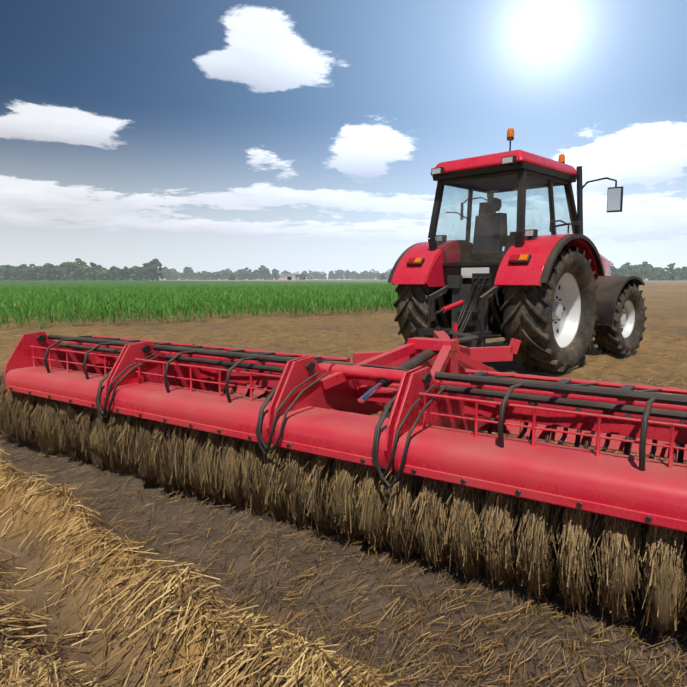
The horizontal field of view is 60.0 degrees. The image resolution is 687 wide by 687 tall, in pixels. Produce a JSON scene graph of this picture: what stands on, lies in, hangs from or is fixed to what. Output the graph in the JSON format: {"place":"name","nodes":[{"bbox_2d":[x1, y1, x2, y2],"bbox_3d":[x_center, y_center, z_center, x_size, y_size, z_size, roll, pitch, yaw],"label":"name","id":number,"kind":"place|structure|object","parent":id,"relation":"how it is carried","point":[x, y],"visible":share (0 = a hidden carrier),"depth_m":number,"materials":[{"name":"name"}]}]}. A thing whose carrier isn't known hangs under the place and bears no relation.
{"place":"outdoors","nodes":[
{"label":"outdoors","id":0,"kind":"place"},
{"bbox_2d":[278,274,296,279],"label":"barn","id":1,"kind":"structure","parent":0,"point":[287,276],"depth_m":886.98,"materials":[{"name":"grey"}]},
{"bbox_2d":[292,279,387,279],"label":"pale field","id":2,"kind":"structure","parent":0,"point":[340,279],"depth_m":872.46,"materials":[{"name":"beige"}]},
{"bbox_2d":[0,279,686,686],"bbox_3d":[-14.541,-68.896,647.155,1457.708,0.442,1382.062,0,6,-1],"label":"ground","id":3,"kind":"structure","parent":0,"point":[666,305],"depth_m":3.12,"materials":[{"name":"soil"}]},
{"bbox_2d":[0,268,12,280],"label":"tree","id":4,"kind":"object","parent":3,"relation":"on","point":[3,276],"visible":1,"depth_m":431.82,"materials":[{"name":"green plant"}]},
{"bbox_2d":[6,266,17,280],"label":"tree","id":5,"kind":"object","parent":3,"relation":"on","point":[11,268],"visible":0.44,"depth_m":442.02,"materials":[{"name":"green plant"}]},
{"bbox_2d":[12,267,25,280],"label":"tree","id":6,"kind":"object","parent":3,"relation":"on","point":[17,274],"visible":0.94,"depth_m":436.52,"materials":[{"name":"green plant"}]},
{"bbox_2d":[15,264,29,280],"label":"tree","id":7,"kind":"object","parent":3,"relation":"on","point":[22,266],"visible":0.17,"depth_m":470.23,"materials":[{"name":"green plant"}]},
{"bbox_2d":[21,269,35,280],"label":"tree","id":8,"kind":"object","parent":3,"relation":"on","point":[28,277],"visible":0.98,"depth_m":431.01,"materials":[{"name":"green plant"}]},
{"bbox_2d":[25,264,40,280],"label":"tree","id":9,"kind":"object","parent":3,"relation":"on","point":[34,268],"visible":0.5,"depth_m":438.05,"materials":[{"name":"green plant"}]},
{"bbox_2d":[38,263,49,280],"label":"tree","id":10,"kind":"object","parent":3,"relation":"on","point":[45,265],"visible":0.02,"depth_m":472.42,"materials":[{"name":"green plant"}]},
{"bbox_2d":[39,267,54,280],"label":"tree","id":11,"kind":"object","parent":3,"relation":"on","point":[47,275],"visible":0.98,"depth_m":434.68,"materials":[{"name":"green plant"}]},
{"bbox_2d":[52,267,63,279],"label":"tree","id":12,"kind":"object","parent":3,"relation":"on","point":[58,276],"visible":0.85,"depth_m":441.00,"materials":[{"name":"green plant"}]},
{"bbox_2d":[52,262,67,280],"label":"tree","id":13,"kind":"object","parent":3,"relation":"on","point":[62,266],"visible":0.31,"depth_m":446.10,"materials":[{"name":"green plant"}]},
{"bbox_2d":[63,267,75,280],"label":"tree","id":14,"kind":"object","parent":3,"relation":"on","point":[67,271],"visible":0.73,"depth_m":435.58,"materials":[{"name":"green plant"}]},
{"bbox_2d":[65,258,89,280],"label":"tree","id":15,"kind":"object","parent":3,"relation":"on","point":[77,267],"visible":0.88,"depth_m":434.93,"materials":[{"name":"green plant"}]},
{"bbox_2d":[80,268,93,279],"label":"tree","id":16,"kind":"object","parent":3,"relation":"on","point":[86,274],"visible":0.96,"depth_m":435.40,"materials":[{"name":"green plant"}]},
{"bbox_2d":[88,262,100,279],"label":"tree","id":17,"kind":"object","parent":3,"relation":"on","point":[93,268],"visible":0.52,"depth_m":449.65,"materials":[{"name":"green plant"}]},
{"bbox_2d":[93,267,108,279],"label":"tree","id":18,"kind":"object","parent":3,"relation":"on","point":[101,274],"visible":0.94,"depth_m":439.87,"materials":[{"name":"green plant"}]},
{"bbox_2d":[105,271,114,279],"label":"tree","id":19,"kind":"object","parent":3,"relation":"on","point":[108,275],"visible":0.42,"depth_m":443.71,"materials":[{"name":"green plant"}]},
{"bbox_2d":[107,266,122,279],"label":"tree","id":20,"kind":"object","parent":3,"relation":"on","point":[115,270],"visible":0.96,"depth_m":443.56,"materials":[{"name":"green plant"}]},
{"bbox_2d":[118,266,128,279],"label":"tree","id":21,"kind":"object","parent":3,"relation":"on","point":[123,273],"visible":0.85,"depth_m":447.19,"materials":[{"name":"green plant"}]},
{"bbox_2d":[128,266,143,279],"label":"tree","id":22,"kind":"object","parent":3,"relation":"on","point":[137,274],"visible":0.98,"depth_m":439.39,"materials":[{"name":"green plant"}]},
{"bbox_2d":[139,268,149,279],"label":"tree","id":23,"kind":"object","parent":3,"relation":"on","point":[145,276],"visible":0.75,"depth_m":443.05,"materials":[{"name":"green plant"}]},
{"bbox_2d":[142,258,163,279],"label":"tree","id":24,"kind":"object","parent":3,"relation":"on","point":[153,265],"visible":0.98,"depth_m":450.05,"materials":[{"name":"green plant"}]},
{"bbox_2d":[158,266,170,279],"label":"tree","id":25,"kind":"object","parent":3,"relation":"on","point":[165,269],"visible":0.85,"depth_m":765.79,"materials":[{"name":"green plant"}]},
{"bbox_2d":[167,269,171,279],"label":"tree","id":26,"kind":"object","parent":3,"relation":"on","point":[170,274],"visible":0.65,"depth_m":778.64,"materials":[{"name":"green plant"}]},
{"bbox_2d":[171,271,178,279],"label":"tree","id":27,"kind":"object","parent":3,"relation":"on","point":[175,275],"visible":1,"depth_m":773.24,"materials":[{"name":"green plant"}]},
{"bbox_2d":[179,271,185,279],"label":"tree","id":28,"kind":"object","parent":3,"relation":"on","point":[182,275],"visible":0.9,"depth_m":783.43,"materials":[{"name":"green plant"}]},
{"bbox_2d":[183,267,193,278],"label":"tree","id":29,"kind":"object","parent":3,"relation":"on","point":[186,270],"visible":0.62,"depth_m":765.81,"materials":[{"name":"green plant"}]},
{"bbox_2d":[188,271,197,279],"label":"tree","id":30,"kind":"object","parent":3,"relation":"on","point":[191,274],"visible":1,"depth_m":755.23,"materials":[{"name":"green plant"}]},
{"bbox_2d":[0,283,397,328],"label":"maize plants","id":31,"kind":"object","parent":3,"relation":"on","point":[27,301],"visible":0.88,"depth_m":26.49,"materials":[{"name":"green plant"}]},
{"bbox_2d":[0,280,390,288],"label":"field","id":32,"kind":"structure","parent":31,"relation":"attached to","point":[99,283],"depth_m":139.12,"materials":[{"name":"green plant"}]},
{"bbox_2d":[196,272,201,279],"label":"tree","id":33,"kind":"object","parent":3,"relation":"on","point":[199,274],"visible":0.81,"depth_m":791.26,"materials":[{"name":"green plant"}]},
{"bbox_2d":[200,271,209,279],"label":"tree","id":34,"kind":"object","parent":3,"relation":"on","point":[203,276],"visible":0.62,"depth_m":795.03,"materials":[{"name":"green plant"}]},
{"bbox_2d":[205,272,214,279],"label":"tree","id":35,"kind":"object","parent":3,"relation":"on","point":[207,277],"visible":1,"depth_m":759.05,"materials":[{"name":"green plant"}]},
{"bbox_2d":[213,271,220,279],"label":"tree","id":36,"kind":"object","parent":3,"relation":"on","point":[216,275],"visible":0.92,"depth_m":765.01,"materials":[{"name":"green plant"}]},
{"bbox_2d":[220,270,227,279],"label":"tree","id":37,"kind":"object","parent":3,"relation":"on","point":[223,274],"visible":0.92,"depth_m":769.97,"materials":[{"name":"green plant"}]},
{"bbox_2d":[226,270,232,279],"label":"tree","id":38,"kind":"object","parent":3,"relation":"on","point":[229,273],"visible":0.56,"depth_m":777.73,"materials":[{"name":"green plant"}]},
{"bbox_2d":[229,273,235,279],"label":"tree","id":39,"kind":"object","parent":3,"relation":"on","point":[232,277],"visible":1,"depth_m":612.87,"materials":[{"name":"green plant"}]},
{"bbox_2d":[238,267,251,279],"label":"tree","id":40,"kind":"object","parent":3,"relation":"on","point":[244,273],"visible":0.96,"depth_m":761.44,"materials":[{"name":"green plant"}]},
{"bbox_2d":[248,272,254,279],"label":"tree","id":41,"kind":"object","parent":3,"relation":"on","point":[252,275],"visible":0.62,"depth_m":762.17,"materials":[{"name":"green plant"}]},
{"bbox_2d":[253,270,259,279],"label":"tree","id":42,"kind":"object","parent":3,"relation":"on","point":[256,272],"visible":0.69,"depth_m":798.83,"materials":[{"name":"green plant"}]},
{"bbox_2d":[257,265,270,279],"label":"tree","id":43,"kind":"object","parent":3,"relation":"on","point":[264,270],"visible":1,"depth_m":789.66,"materials":[{"name":"green plant"}]},
{"bbox_2d":[270,269,279,279],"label":"tree","id":44,"kind":"object","parent":3,"relation":"on","point":[275,275],"visible":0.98,"depth_m":768.33,"materials":[{"name":"green plant"}]},
{"bbox_2d":[298,274,305,279],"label":"tree","id":45,"kind":"object","parent":3,"relation":"on","point":[301,276],"visible":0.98,"depth_m":593.82,"materials":[{"name":"green plant"}]},
{"bbox_2d":[305,270,313,278],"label":"tree","id":46,"kind":"object","parent":3,"relation":"on","point":[309,276],"visible":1,"depth_m":1064.48,"materials":[{"name":"green plant"}]},
{"bbox_2d":[312,271,318,278],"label":"tree","id":47,"kind":"object","parent":3,"relation":"on","point":[315,274],"visible":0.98,"depth_m":1099.61,"materials":[{"name":"green plant"}]},
{"bbox_2d":[320,272,326,278],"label":"tree","id":48,"kind":"object","parent":3,"relation":"on","point":[323,276],"visible":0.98,"depth_m":1035.62,"materials":[{"name":"green plant"}]},
{"bbox_2d":[328,271,334,278],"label":"tree","id":49,"kind":"object","parent":3,"relation":"on","point":[331,274],"visible":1,"depth_m":1053.20,"materials":[{"name":"green plant"}]},
{"bbox_2d":[336,270,344,278],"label":"tree","id":50,"kind":"object","parent":3,"relation":"on","point":[339,273],"visible":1,"depth_m":1073.60,"materials":[{"name":"green plant"}]},
{"bbox_2d":[0,371,686,641],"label":"straw","id":51,"kind":"object","parent":3,"relation":"on","point":[546,551],"visible":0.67,"depth_m":3.08,"materials":[{"name":"plant"}]},
{"bbox_2d":[0,331,686,686],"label":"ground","id":52,"kind":"structure","parent":3,"relation":"on","point":[37,672],"depth_m":2.40,"materials":[{"name":"brown soil"}]},
{"bbox_2d":[4,331,686,531],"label":"header","id":53,"kind":"object","parent":3,"relation":"on","point":[417,397],"visible":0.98,"depth_m":3.42,"materials":[{"name":"red paint"}]},
{"bbox_2d":[353,281,520,374],"bbox_3d":[1.168,-0.165,6.975,1.753,1.105,5.513,2,7,18],"label":"drawbar and hoses","id":54,"kind":"object","parent":53,"relation":"attached to","point":[493,354],"visible":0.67,"depth_m":6.78,"materials":[{"name":"red paint"}]},
{"bbox_2d":[344,271,350,278],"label":"tree","id":55,"kind":"object","parent":3,"relation":"on","point":[347,273],"visible":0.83,"depth_m":1087.70,"materials":[{"name":"green plant"}]},
{"bbox_2d":[349,271,355,278],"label":"tree","id":56,"kind":"object","parent":3,"relation":"on","point":[352,274],"visible":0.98,"depth_m":1084.56,"materials":[{"name":"green plant"}]},
{"bbox_2d":[361,271,369,278],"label":"tree","id":57,"kind":"object","parent":3,"relation":"on","point":[365,277],"visible":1,"depth_m":1083.61,"materials":[{"name":"green plant"}]},
{"bbox_2d":[369,272,375,278],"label":"tree","id":58,"kind":"object","parent":3,"relation":"on","point":[371,276],"visible":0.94,"depth_m":1081.17,"materials":[{"name":"green plant"}]},
{"bbox_2d":[388,128,646,373],"bbox_3d":[3.689,-1.608,11.188,3.168,3.826,6.316,6,9,44],"label":"tractor","id":59,"kind":"object","parent":3,"relation":"on","point":[554,302],"visible":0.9,"depth_m":9.81,"materials":[{"name":"red paint"}]},
{"bbox_2d":[430,150,576,175],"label":"tractor roof","id":60,"kind":"structure","parent":59,"relation":"attached to","point":[483,161],"depth_m":9.52,"materials":[{"name":"red metal"}]},
{"bbox_2d":[611,267,621,275],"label":"tree","id":61,"kind":"object","parent":3,"relation":"on","point":[614,272],"visible":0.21,"depth_m":522.59,"materials":[{"name":"green plant"}]},
{"bbox_2d":[614,267,625,275],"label":"tree","id":62,"kind":"object","parent":3,"relation":"on","point":[621,269],"visible":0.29,"depth_m":521.71,"materials":[{"name":"green plant"}]},
{"bbox_2d":[616,262,632,273],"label":"tree","id":63,"kind":"object","parent":3,"relation":"on","point":[627,265],"visible":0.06,"depth_m":549.82,"materials":[{"name":"green plant"}]},
{"bbox_2d":[620,267,635,275],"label":"tree","id":64,"kind":"object","parent":3,"relation":"on","point":[629,271],"visible":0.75,"depth_m":512.27,"materials":[{"name":"green plant"}]},
{"bbox_2d":[633,264,644,278],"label":"tree","id":65,"kind":"object","parent":3,"relation":"on","point":[638,269],"visible":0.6,"depth_m":522.25,"materials":[{"name":"green plant"}]},
{"bbox_2d":[633,261,651,279],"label":"tree","id":66,"kind":"object","parent":3,"relation":"on","point":[647,267],"visible":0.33,"depth_m":531.13,"materials":[{"name":"green plant"}]},
{"bbox_2d":[646,267,661,279],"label":"tree","id":67,"kind":"object","parent":3,"relation":"on","point":[652,274],"visible":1,"depth_m":521.64,"materials":[{"name":"green plant"}]},
{"bbox_2d":[655,267,665,280],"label":"tree","id":68,"kind":"object","parent":3,"relation":"on","point":[663,272],"visible":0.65,"depth_m":523.58,"materials":[{"name":"green plant"}]},
{"bbox_2d":[663,263,682,280],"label":"tree","id":69,"kind":"object","parent":3,"relation":"on","point":[673,275],"visible":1,"depth_m":520.93,"materials":[{"name":"green plant"}]},
{"bbox_2d":[678,266,686,279],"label":"tree","id":70,"kind":"object","parent":3,"relation":"on","point":[683,274],"visible":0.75,"depth_m":532.97,"materials":[{"name":"green plant"}]},
{"bbox_2d":[0,0,686,279],"label":"sky","id":71,"kind":"structure","parent":0,"point":[292,136],"materials":[{"name":"blue"}]}
]}

